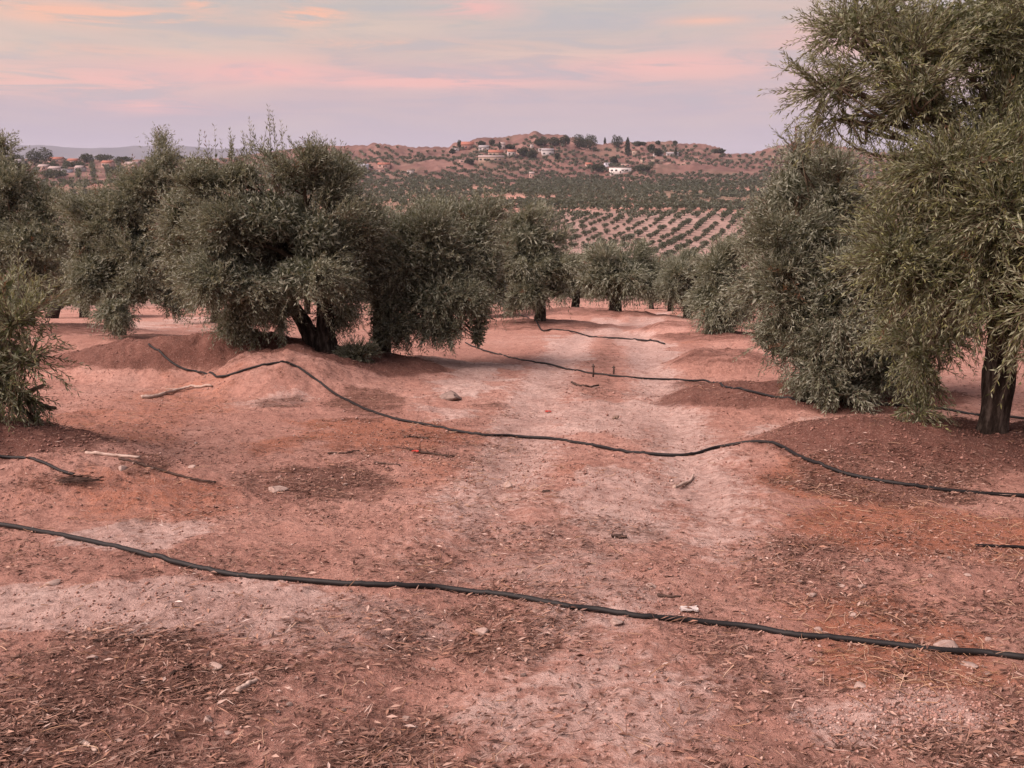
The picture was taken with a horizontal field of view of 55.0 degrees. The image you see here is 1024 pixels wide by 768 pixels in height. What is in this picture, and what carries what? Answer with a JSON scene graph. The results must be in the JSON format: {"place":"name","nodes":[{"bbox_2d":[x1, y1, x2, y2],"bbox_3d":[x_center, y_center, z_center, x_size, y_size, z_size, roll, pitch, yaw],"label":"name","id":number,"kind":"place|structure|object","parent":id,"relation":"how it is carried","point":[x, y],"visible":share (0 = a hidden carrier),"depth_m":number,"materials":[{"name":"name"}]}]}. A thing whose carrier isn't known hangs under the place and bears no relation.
{"place":"outdoors","nodes":[
{"label":"outdoors","id":0,"kind":"place"},
{"bbox_2d":[1,144,901,159],"bbox_3d":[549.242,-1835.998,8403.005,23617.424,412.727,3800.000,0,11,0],"label":"mountains","id":1,"kind":"structure","parent":0,"point":[127,151],"depth_m":7852.06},
{"bbox_2d":[0,0,994,153],"label":"sky","id":2,"kind":"structure","parent":0,"point":[74,73],"materials":[{"name":"pink"}]},
{"bbox_2d":[0,131,1023,767],"bbox_3d":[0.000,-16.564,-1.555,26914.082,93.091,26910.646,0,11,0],"label":"ground","id":3,"kind":"structure","parent":0,"point":[148,365],"depth_m":5.33,"materials":[{"name":"soil"}]},
{"bbox_2d":[25,147,40,164],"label":"pine tree","id":4,"kind":"object","parent":3,"relation":"on","point":[33,155],"visible":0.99,"depth_m":930.45,"materials":[{"name":"green plant"}]},
{"bbox_2d":[0,455,74,475],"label":"irrigation hose","id":5,"kind":"object","parent":3,"relation":"on","point":[39,461],"visible":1,"depth_m":6.00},
{"bbox_2d":[0,128,81,324],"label":"olive tree","id":6,"kind":"object","parent":3,"relation":"on","point":[32,234],"visible":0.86,"depth_m":21.45,"materials":[{"name":"green plant"}]},
{"bbox_2d":[37,164,49,169],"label":"house","id":7,"kind":"structure","parent":3,"relation":"on","point":[44,165],"depth_m":891.16,"materials":[{"name":"grey"}]},
{"bbox_2d":[38,147,52,162],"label":"pine tree","id":8,"kind":"object","parent":3,"relation":"on","point":[46,156],"visible":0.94,"depth_m":949.75,"materials":[{"name":"green plant"}]},
{"bbox_2d":[0,240,91,431],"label":"olive tree","id":9,"kind":"object","parent":3,"relation":"on","point":[15,356],"visible":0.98,"depth_m":6.58,"materials":[{"name":"green plant"}]},
{"bbox_2d":[44,304,60,318],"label":"tree","id":10,"kind":"object","parent":3,"relation":"on","point":[56,312],"visible":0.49,"depth_m":33.65,"materials":[{"name":"green plant"}]},
{"bbox_2d":[45,579,60,585],"bbox_3d":[-2.014,0.878,4.314,0.058,0.036,0.053,0,11,2],"label":"stone","id":11,"kind":"object","parent":3,"relation":"on","point":[54,582],"visible":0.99,"depth_m":4.30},
{"bbox_2d":[39,170,68,177],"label":"pine tree","id":12,"kind":"object","parent":3,"relation":"on","point":[57,173],"visible":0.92,"depth_m":784.31,"materials":[{"name":"green plant"}]},
{"bbox_2d":[47,166,62,170],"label":"house","id":13,"kind":"structure","parent":3,"relation":"on","point":[56,168],"depth_m":864.90,"materials":[{"name":"grey"}]},
{"bbox_2d":[48,157,65,162],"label":"house","id":14,"kind":"structure","parent":3,"relation":"on","point":[59,159],"depth_m":971.88,"materials":[{"name":"ceramic"}]},
{"bbox_2d":[17,233,123,317],"bbox_3d":[-15.846,-3.896,35.777,4.828,3.432,4.447,0,11,0],"label":"olive tree","id":15,"kind":"object","parent":3,"relation":"on","point":[58,289],"visible":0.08,"depth_m":35.15,"materials":[{"name":"green plant"}]},
{"bbox_2d":[66,158,80,162],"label":"house","id":16,"kind":"structure","parent":3,"relation":"on","point":[72,159],"depth_m":965.36,"materials":[{"name":"ceramic"}]},
{"bbox_2d":[63,161,87,167],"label":"pine tree","id":17,"kind":"object","parent":3,"relation":"on","point":[72,164],"visible":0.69,"depth_m":895.43,"materials":[{"name":"green plant"}]},
{"bbox_2d":[55,474,103,483],"bbox_3d":[-2.570,0.564,5.843,0.295,0.028,0.141,0,11,0],"label":"brush heap","id":18,"kind":"object","parent":3,"relation":"on","point":[71,479],"visible":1,"depth_m":5.82,"materials":[{"name":"brown wood"}]},
{"bbox_2d":[74,165,86,171],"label":"house","id":19,"kind":"structure","parent":3,"relation":"on","point":[83,168],"depth_m":853.65,"materials":[{"name":"grey"}]},
{"bbox_2d":[79,153,94,162],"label":"pine tree","id":20,"kind":"object","parent":3,"relation":"on","point":[87,156],"visible":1,"depth_m":980.62,"materials":[{"name":"green plant"}]},
{"bbox_2d":[76,739,97,752],"bbox_3d":[-1.265,1.079,2.935,0.102,0.018,0.020,7,14,33],"label":"fallen branch","id":21,"kind":"object","parent":3,"relation":"on","point":[95,750],"visible":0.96,"depth_m":2.94,"materials":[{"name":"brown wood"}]},
{"bbox_2d":[95,154,114,161],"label":"pine tree","id":22,"kind":"object","parent":3,"relation":"on","point":[101,156],"visible":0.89,"depth_m":1003.13,"materials":[{"name":"green plant"}]},
{"bbox_2d":[100,160,114,166],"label":"house","id":23,"kind":"structure","parent":3,"relation":"on","point":[109,162],"depth_m":922.87,"materials":[{"name":"ceramic"}]},
{"bbox_2d":[85,451,139,457],"bbox_3d":[-2.519,0.445,6.200,0.356,0.039,0.028,1,11,5],"label":"fallen branch","id":24,"kind":"object","parent":3,"relation":"on","point":[109,454],"visible":0.99,"depth_m":6.20,"materials":[{"name":"brown wood"}]},
{"bbox_2d":[105,166,126,174],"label":"pine tree","id":25,"kind":"object","parent":3,"relation":"on","point":[111,167],"visible":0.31,"depth_m":833.86,"materials":[{"name":"green plant"}]},
{"bbox_2d":[118,465,126,470],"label":"stone","id":26,"kind":"object","parent":3,"relation":"on","point":[121,467],"visible":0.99,"depth_m":6.03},
{"bbox_2d":[93,634,153,641],"bbox_3d":[-1.456,0.951,3.685,0.215,0.017,0.026,-3,12,-15],"label":"fallen branch","id":27,"kind":"object","parent":3,"relation":"on","point":[119,637],"visible":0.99,"depth_m":3.69,"materials":[{"name":"brown wood"}]},
{"bbox_2d":[114,156,132,161],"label":"pine tree","id":28,"kind":"object","parent":3,"relation":"on","point":[121,159],"visible":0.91,"depth_m":995.62,"materials":[{"name":"green plant"}]},
{"bbox_2d":[49,121,206,339],"bbox_3d":[-7.495,-2.924,19.064,3.005,4.204,3.251,-11,16,-43],"label":"olive tree","id":29,"kind":"object","parent":3,"relation":"on","point":[116,264],"visible":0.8,"depth_m":18.46,"materials":[{"name":"green plant"}]},
{"bbox_2d":[124,162,140,169],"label":"house","id":30,"kind":"structure","parent":3,"relation":"on","point":[129,163],"depth_m":890.96,"materials":[{"name":"grey"}]},
{"bbox_2d":[118,457,215,482],"bbox_3d":[-2.147,0.536,6.111,0.656,0.128,0.034,2,12,12],"label":"fallen branch","id":31,"kind":"object","parent":3,"relation":"on","point":[159,469],"visible":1,"depth_m":6.12,"materials":[{"name":"brown wood"}]},
{"bbox_2d":[141,384,212,398],"bbox_3d":[-3.583,0.064,10.412,0.747,0.086,0.306,-8,14,-36],"label":"fallen branch","id":32,"kind":"object","parent":3,"relation":"on","point":[173,390],"visible":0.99,"depth_m":10.48,"materials":[{"name":"brown wood"}]},
{"bbox_2d":[169,663,191,675],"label":"fallen branch","id":33,"kind":"object","parent":3,"relation":"on","point":[174,671],"visible":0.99,"depth_m":3.41,"materials":[{"name":"brown wood"}]},
{"bbox_2d":[145,256,264,323],"bbox_3d":[-9.274,-3.469,29.913,4.558,3.671,4.948,-4,12,-19],"label":"olive tree","id":34,"kind":"object","parent":3,"relation":"on","point":[187,302],"depth_m":29.11,"materials":[{"name":"green plant"}]},
{"bbox_2d":[203,715,212,722],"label":"stone","id":35,"kind":"object","parent":3,"relation":"on","point":[207,717],"visible":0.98,"depth_m":3.10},
{"bbox_2d":[209,662,222,669],"bbox_3d":[-1.049,1.001,3.474,0.062,0.036,0.042,2,11,9],"label":"stone","id":36,"kind":"object","parent":3,"relation":"on","point":[217,665],"visible":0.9,"depth_m":3.46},
{"bbox_2d":[234,678,257,692],"bbox_3d":[-0.897,1.014,3.313,0.024,0.027,0.102,5,13,25],"label":"fallen branch","id":37,"kind":"object","parent":3,"relation":"on","point":[247,683],"visible":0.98,"depth_m":3.31,"materials":[{"name":"brown wood"}]},
{"bbox_2d":[138,105,399,353],"bbox_3d":[-2.987,-1.826,11.955,3.241,3.032,3.114,0,11,0],"label":"olive tree","id":38,"kind":"object","parent":3,"relation":"on","point":[216,249],"visible":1,"depth_m":11.38,"materials":[{"name":"green plant"}]},
{"bbox_2d":[268,486,288,492],"bbox_3d":[-1.451,0.648,6.090,0.105,0.045,0.114,10,15,41],"label":"stone","id":39,"kind":"object","parent":3,"relation":"on","point":[274,489],"visible":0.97,"depth_m":6.06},
{"bbox_2d":[300,295,315,313],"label":"olive tree","id":40,"kind":"object","parent":3,"relation":"on","point":[306,309],"visible":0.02,"depth_m":40.01,"materials":[{"name":"green plant"}]},
{"bbox_2d":[327,450,359,453],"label":"fallen branch","id":41,"kind":"object","parent":3,"relation":"on","point":[343,452],"visible":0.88,"depth_m":7.40,"materials":[{"name":"brown wood"}]},
{"bbox_2d":[331,334,385,363],"bbox_3d":[-1.861,-0.349,11.825,0.680,0.527,0.569,0,11,0],"label":"olive sucker","id":42,"kind":"object","parent":3,"relation":"on","point":[359,351],"visible":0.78,"depth_m":11.74,"materials":[{"name":"green plant"}]},
{"bbox_2d":[377,162,390,169],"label":"house","id":43,"kind":"structure","parent":3,"relation":"on","point":[383,164],"depth_m":929.88,"materials":[{"name":"ceramic"}]},
{"bbox_2d":[360,208,411,315],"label":"olive tree","id":44,"kind":"object","parent":3,"relation":"on","point":[369,305],"depth_m":26.59,"materials":[{"name":"green plant"}]},
{"bbox_2d":[374,461,400,465],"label":"fallen branch","id":45,"kind":"object","parent":3,"relation":"on","point":[386,463],"visible":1,"depth_m":7.03,"materials":[{"name":"brown wood"}]},
{"bbox_2d":[404,434,446,441],"bbox_3d":[-0.703,0.435,8.001,0.415,0.063,0.140,3,12,15],"label":"fallen branch","id":46,"kind":"object","parent":3,"relation":"on","point":[408,436],"visible":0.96,"depth_m":8.07,"materials":[{"name":"brown wood"}]},
{"bbox_2d":[393,442,459,456],"bbox_3d":[-0.626,0.493,7.439,0.564,0.092,0.146,4,12,20],"label":"fallen branch","id":47,"kind":"object","parent":3,"relation":"on","point":[419,449],"visible":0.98,"depth_m":7.46,"materials":[{"name":"brown wood"}]},
{"bbox_2d":[354,179,520,356],"bbox_3d":[-1.161,-1.515,13.345,2.612,2.508,2.936,0,11,0],"label":"olive tree","id":48,"kind":"object","parent":3,"relation":"on","point":[443,266],"visible":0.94,"depth_m":12.53,"materials":[{"name":"green plant"}]},
{"bbox_2d":[439,390,461,400],"bbox_3d":[-0.630,0.132,10.181,0.241,0.120,0.244,3,12,12],"label":"stone","id":49,"kind":"object","parent":3,"relation":"on","point":[451,395],"visible":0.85,"depth_m":10.11,"materials":[{"name":"stone"}]},
{"bbox_2d":[461,141,473,149],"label":"house","id":50,"kind":"structure","parent":3,"relation":"on","point":[468,145],"depth_m":1058.58,"materials":[{"name":"orange brick"}]},
{"bbox_2d":[465,158,474,163],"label":"pine tree","id":51,"kind":"object","parent":3,"relation":"on","point":[468,161],"visible":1,"depth_m":938.01,"materials":[{"name":"green plant"}]},
{"bbox_2d":[475,627,488,634],"bbox_3d":[-0.116,0.980,3.873,0.051,0.044,0.044,8,14,33],"label":"stone","id":52,"kind":"object","parent":3,"relation":"on","point":[481,630],"visible":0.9,"depth_m":3.86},
{"bbox_2d":[478,145,489,150],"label":"house","id":53,"kind":"structure","parent":3,"relation":"on","point":[484,147],"depth_m":1031.73,"materials":[{"name":"grey"}]},
{"bbox_2d":[478,155,503,164],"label":"house","id":54,"kind":"structure","parent":3,"relation":"on","point":[497,158],"depth_m":936.23,"materials":[{"name":"grey"}]},
{"bbox_2d":[0,134,989,308],"bbox_3d":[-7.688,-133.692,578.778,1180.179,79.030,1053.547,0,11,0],"label":"distant olive grove","id":55,"kind":"object","parent":3,"relation":"on","point":[580,196],"visible":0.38,"depth_m":700.58,"materials":[{"name":"plant"}]},
{"bbox_2d":[488,150,503,154],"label":"house","id":56,"kind":"structure","parent":3,"relation":"on","point":[496,152],"depth_m":986.15,"materials":[{"name":"ceramic"}]},
{"bbox_2d":[484,277,519,313],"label":"olive tree","id":57,"kind":"object","parent":3,"relation":"on","point":[504,289],"depth_m":35.33,"materials":[{"name":"green plant"}]},
{"bbox_2d":[503,481,512,487],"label":"stone","id":58,"kind":"object","parent":3,"relation":"on","point":[509,485],"visible":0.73,"depth_m":6.29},
{"bbox_2d":[505,144,514,148],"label":"pine tree","id":59,"kind":"object","parent":3,"relation":"on","point":[509,146],"visible":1,"depth_m":1044.37,"materials":[{"name":"green plant"}]},
{"bbox_2d":[507,149,515,157],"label":"house","id":60,"kind":"structure","parent":3,"relation":"on","point":[511,151],"depth_m":974.57,"materials":[{"name":"paint"}]},
{"bbox_2d":[0,522,1023,659],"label":"irrigation hose","id":61,"kind":"object","parent":3,"relation":"on","point":[845,638],"visible":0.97,"depth_m":4.13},
{"bbox_2d":[0,319,1023,767],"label":"leaf litter","id":62,"kind":"object","parent":3,"relation":"on","point":[188,689],"visible":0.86,"depth_m":3.69,"materials":[{"name":"brown plant"}]},
{"bbox_2d":[517,146,527,155],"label":"pine tree","id":63,"kind":"object","parent":3,"relation":"on","point":[522,150],"visible":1,"depth_m":979.71,"materials":[{"name":"green plant"}]},
{"bbox_2d":[525,149,537,157],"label":"pine tree","id":64,"kind":"object","parent":3,"relation":"on","point":[532,153],"visible":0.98,"depth_m":976.42,"materials":[{"name":"green plant"}]},
{"bbox_2d":[533,138,546,145],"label":"pine tree","id":65,"kind":"object","parent":3,"relation":"on","point":[540,141],"visible":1,"depth_m":1047.75,"materials":[{"name":"green plant"}]},
{"bbox_2d":[487,194,593,322],"bbox_3d":[0.449,-3.110,24.815,3.145,3.384,2.668,0,11,0],"label":"olive tree","id":66,"kind":"object","parent":3,"relation":"on","point":[535,266],"visible":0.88,"depth_m":24.37,"materials":[{"name":"green plant"}]},
{"bbox_2d":[541,148,553,155],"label":"house","id":67,"kind":"structure","parent":3,"relation":"on","point":[547,151],"depth_m":989.74,"materials":[{"name":"grey"}]},
{"bbox_2d":[545,136,561,145],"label":"pine tree","id":68,"kind":"object","parent":3,"relation":"on","point":[552,140],"visible":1,"depth_m":1043.46,"materials":[{"name":"green plant"}]},
{"bbox_2d":[559,135,570,145],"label":"pine tree","id":69,"kind":"object","parent":3,"relation":"on","point":[566,140],"visible":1,"depth_m":1043.13,"materials":[{"name":"green plant"}]},
{"bbox_2d":[545,244,598,306],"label":"olive tree","id":70,"kind":"object","parent":3,"relation":"on","point":[577,294],"visible":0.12,"depth_m":38.65,"materials":[{"name":"green plant"}]},
{"bbox_2d":[571,134,584,147],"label":"pine tree","id":71,"kind":"object","parent":3,"relation":"on","point":[575,139],"visible":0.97,"depth_m":1047.71,"materials":[{"name":"green plant"}]},
{"bbox_2d":[576,138,593,148],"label":"pine tree","id":72,"kind":"object","parent":3,"relation":"on","point":[585,143],"visible":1,"depth_m":1044.33,"materials":[{"name":"green plant"}]},
{"bbox_2d":[571,381,598,387],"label":"fallen branch","id":73,"kind":"object","parent":3,"relation":"on","point":[574,383],"visible":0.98,"depth_m":11.20,"materials":[{"name":"brown wood"}]},
{"bbox_2d":[148,343,1023,496],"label":"irrigation hose","id":74,"kind":"object","parent":3,"relation":"on","point":[683,454],"visible":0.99,"depth_m":7.44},
{"bbox_2d":[518,313,664,344],"bbox_3d":[0.858,-1.691,27.523,1.377,1.893,19.322,-2,11,-7],"label":"irrigation hose","id":75,"kind":"object","parent":3,"relation":"on","point":[597,336],"visible":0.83,"depth_m":21.05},
{"bbox_2d":[586,134,597,147],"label":"pine tree","id":76,"kind":"object","parent":3,"relation":"on","point":[590,137],"visible":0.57,"depth_m":1068.36,"materials":[{"name":"green plant"}]},
{"bbox_2d":[590,163,605,171],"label":"pine tree","id":77,"kind":"object","parent":3,"relation":"on","point":[599,167],"visible":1,"depth_m":884.95,"materials":[{"name":"green plant"}]},
{"bbox_2d":[610,156,618,162],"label":"pine tree","id":78,"kind":"object","parent":3,"relation":"on","point":[613,159],"visible":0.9,"depth_m":973.95,"materials":[{"name":"green plant"}]},
{"bbox_2d":[610,617,623,624],"bbox_3d":[0.415,0.948,3.905,0.052,0.028,0.049,11,16,43],"label":"stone","id":79,"kind":"object","parent":3,"relation":"on","point":[614,622],"visible":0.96,"depth_m":3.90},
{"bbox_2d":[611,134,623,146],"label":"pine tree","id":80,"kind":"object","parent":3,"relation":"on","point":[616,139],"visible":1,"depth_m":1078.60,"materials":[{"name":"green plant"}]},
{"bbox_2d":[611,533,626,538],"bbox_3d":[0.548,0.780,5.047,0.082,0.024,0.044,0,11,0],"label":"bark lump","id":81,"kind":"object","parent":3,"relation":"on","point":[619,536],"visible":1,"depth_m":5.04,"materials":[{"name":"brown wood"}]},
{"bbox_2d":[609,167,631,175],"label":"house","id":82,"kind":"structure","parent":3,"relation":"on","point":[617,170],"depth_m":875.69,"materials":[{"name":"grey"}]},
{"bbox_2d":[570,235,671,310],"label":"olive tree","id":83,"kind":"object","parent":3,"relation":"on","point":[615,275],"visible":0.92,"depth_m":33.32,"materials":[{"name":"green plant"}]},
{"bbox_2d":[619,234,629,240],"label":"olive tree","id":84,"kind":"object","parent":3,"relation":"on","point":[625,237],"visible":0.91,"depth_m":333.71,"materials":[{"name":"green plant"}]},
{"bbox_2d":[624,137,630,155],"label":"cypress tree","id":85,"kind":"object","parent":3,"relation":"on","point":[627,148],"visible":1,"depth_m":1022.59,"materials":[{"name":"green plant"}]},
{"bbox_2d":[634,229,642,236],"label":"olive tree","id":86,"kind":"object","parent":3,"relation":"on","point":[638,232],"visible":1,"depth_m":352.88,"materials":[{"name":"green plant"}]},
{"bbox_2d":[631,141,646,145],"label":"tree","id":87,"kind":"object","parent":3,"relation":"on","point":[639,143],"visible":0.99,"depth_m":1082.29,"materials":[{"name":"green plant"}]},
{"bbox_2d":[631,165,652,170],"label":"pine tree","id":88,"kind":"object","parent":3,"relation":"on","point":[642,168],"visible":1,"depth_m":876.62,"materials":[{"name":"green plant"}]},
{"bbox_2d":[647,143,654,151],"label":"pine tree","id":89,"kind":"object","parent":3,"relation":"on","point":[651,147],"visible":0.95,"depth_m":1018.01,"materials":[{"name":"green plant"}]},
{"bbox_2d":[640,159,668,162],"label":"house","id":90,"kind":"structure","parent":3,"relation":"on","point":[659,160],"depth_m":979.33,"materials":[{"name":"grey"}]},
{"bbox_2d":[633,259,677,308],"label":"olive tree","id":91,"kind":"object","parent":3,"relation":"on","point":[652,306],"visible":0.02,"depth_m":61.77,"materials":[{"name":"green plant"}]},
{"bbox_2d":[654,148,662,155],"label":"pine tree","id":92,"kind":"object","parent":3,"relation":"on","point":[658,151],"visible":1,"depth_m":991.63,"materials":[{"name":"green plant"}]},
{"bbox_2d":[644,251,688,310],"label":"olive tree","id":93,"kind":"object","parent":3,"relation":"on","point":[659,265],"visible":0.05,"depth_m":48.03,"materials":[{"name":"green plant"}]},
{"bbox_2d":[657,593,680,597],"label":"fallen branch","id":94,"kind":"object","parent":3,"relation":"on","point":[667,596],"visible":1,"depth_m":4.23,"materials":[{"name":"brown wood"}]},
{"bbox_2d":[649,243,704,317],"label":"olive tree","id":95,"kind":"object","parent":3,"relation":"on","point":[673,285],"visible":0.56,"depth_m":32.54,"materials":[{"name":"green plant"}]},
{"bbox_2d":[672,474,693,487],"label":"fallen branch","id":96,"kind":"object","parent":3,"relation":"on","point":[682,483],"visible":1,"depth_m":6.37,"materials":[{"name":"brown wood"}]},
{"bbox_2d":[679,605,698,611],"bbox_3d":[0.736,0.934,4.090,0.078,0.015,0.042,0,11,0],"label":"paper scrap","id":97,"kind":"object","parent":3,"relation":"on","point":[683,608],"visible":1,"depth_m":4.08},
{"bbox_2d":[674,228,757,334],"bbox_3d":[4.104,-1.842,18.930,1.837,2.322,1.979,0,11,0],"label":"olive tree","id":98,"kind":"object","parent":3,"relation":"on","point":[701,296],"visible":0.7,"depth_m":18.64,"materials":[{"name":"green plant"}]},
{"bbox_2d":[713,148,725,152],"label":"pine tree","id":99,"kind":"object","parent":3,"relation":"on","point":[721,150],"visible":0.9,"depth_m":1056.98,"materials":[{"name":"green plant"}]},
{"bbox_2d":[465,342,1023,418],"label":"irrigation hose","id":100,"kind":"object","parent":3,"relation":"on","point":[885,404],"visible":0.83,"depth_m":10.73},
{"bbox_2d":[706,118,986,416],"bbox_3d":[3.583,-0.987,10.024,3.290,3.452,2.998,0,11,0],"label":"olive tree","id":101,"kind":"object","parent":3,"relation":"on","point":[804,328],"visible":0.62,"depth_m":9.38,"materials":[{"name":"green plant"}]},
{"bbox_2d":[854,681,865,687],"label":"stone","id":102,"kind":"object","parent":3,"relation":"on","point":[859,684],"visible":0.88,"depth_m":3.43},
{"bbox_2d":[757,0,1023,434],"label":"olive tree","id":103,"kind":"object","parent":3,"relation":"on","point":[963,183],"visible":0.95,"depth_m":6.51,"materials":[{"name":"green plant"}]},
{"bbox_2d":[933,640,958,654],"bbox_3d":[1.663,0.998,3.724,0.100,0.027,0.090,-8,14,-36],"label":"stone","id":104,"kind":"object","parent":3,"relation":"on","point":[949,643],"visible":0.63,"depth_m":3.73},
{"bbox_2d":[960,661,978,667],"bbox_3d":[1.669,1.026,3.584,0.049,0.024,0.054,-7,13,-31],"label":"stone","id":105,"kind":"object","parent":3,"relation":"on","point":[967,664],"visible":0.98,"depth_m":3.58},
{"bbox_2d":[954,203,1023,409],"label":"olive tree","id":106,"kind":"object","parent":3,"relation":"on","point":[1017,338],"visible":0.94,"depth_m":5.76,"materials":[{"name":"green plant"}]},
{"bbox_2d":[975,544,1023,548],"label":"irrigation hose","id":107,"kind":"object","parent":3,"relation":"on","point":[1006,546],"visible":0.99,"depth_m":4.92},
{"bbox_2d":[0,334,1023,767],"bbox_3d":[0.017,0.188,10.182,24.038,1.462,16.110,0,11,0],"label":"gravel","id":108,"kind":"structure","parent":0,"point":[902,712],"depth_m":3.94,"materials":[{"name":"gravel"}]},
{"bbox_2d":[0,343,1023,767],"bbox_3d":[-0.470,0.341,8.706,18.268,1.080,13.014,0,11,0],"label":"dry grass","id":109,"kind":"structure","parent":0,"point":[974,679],"depth_m":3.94,"materials":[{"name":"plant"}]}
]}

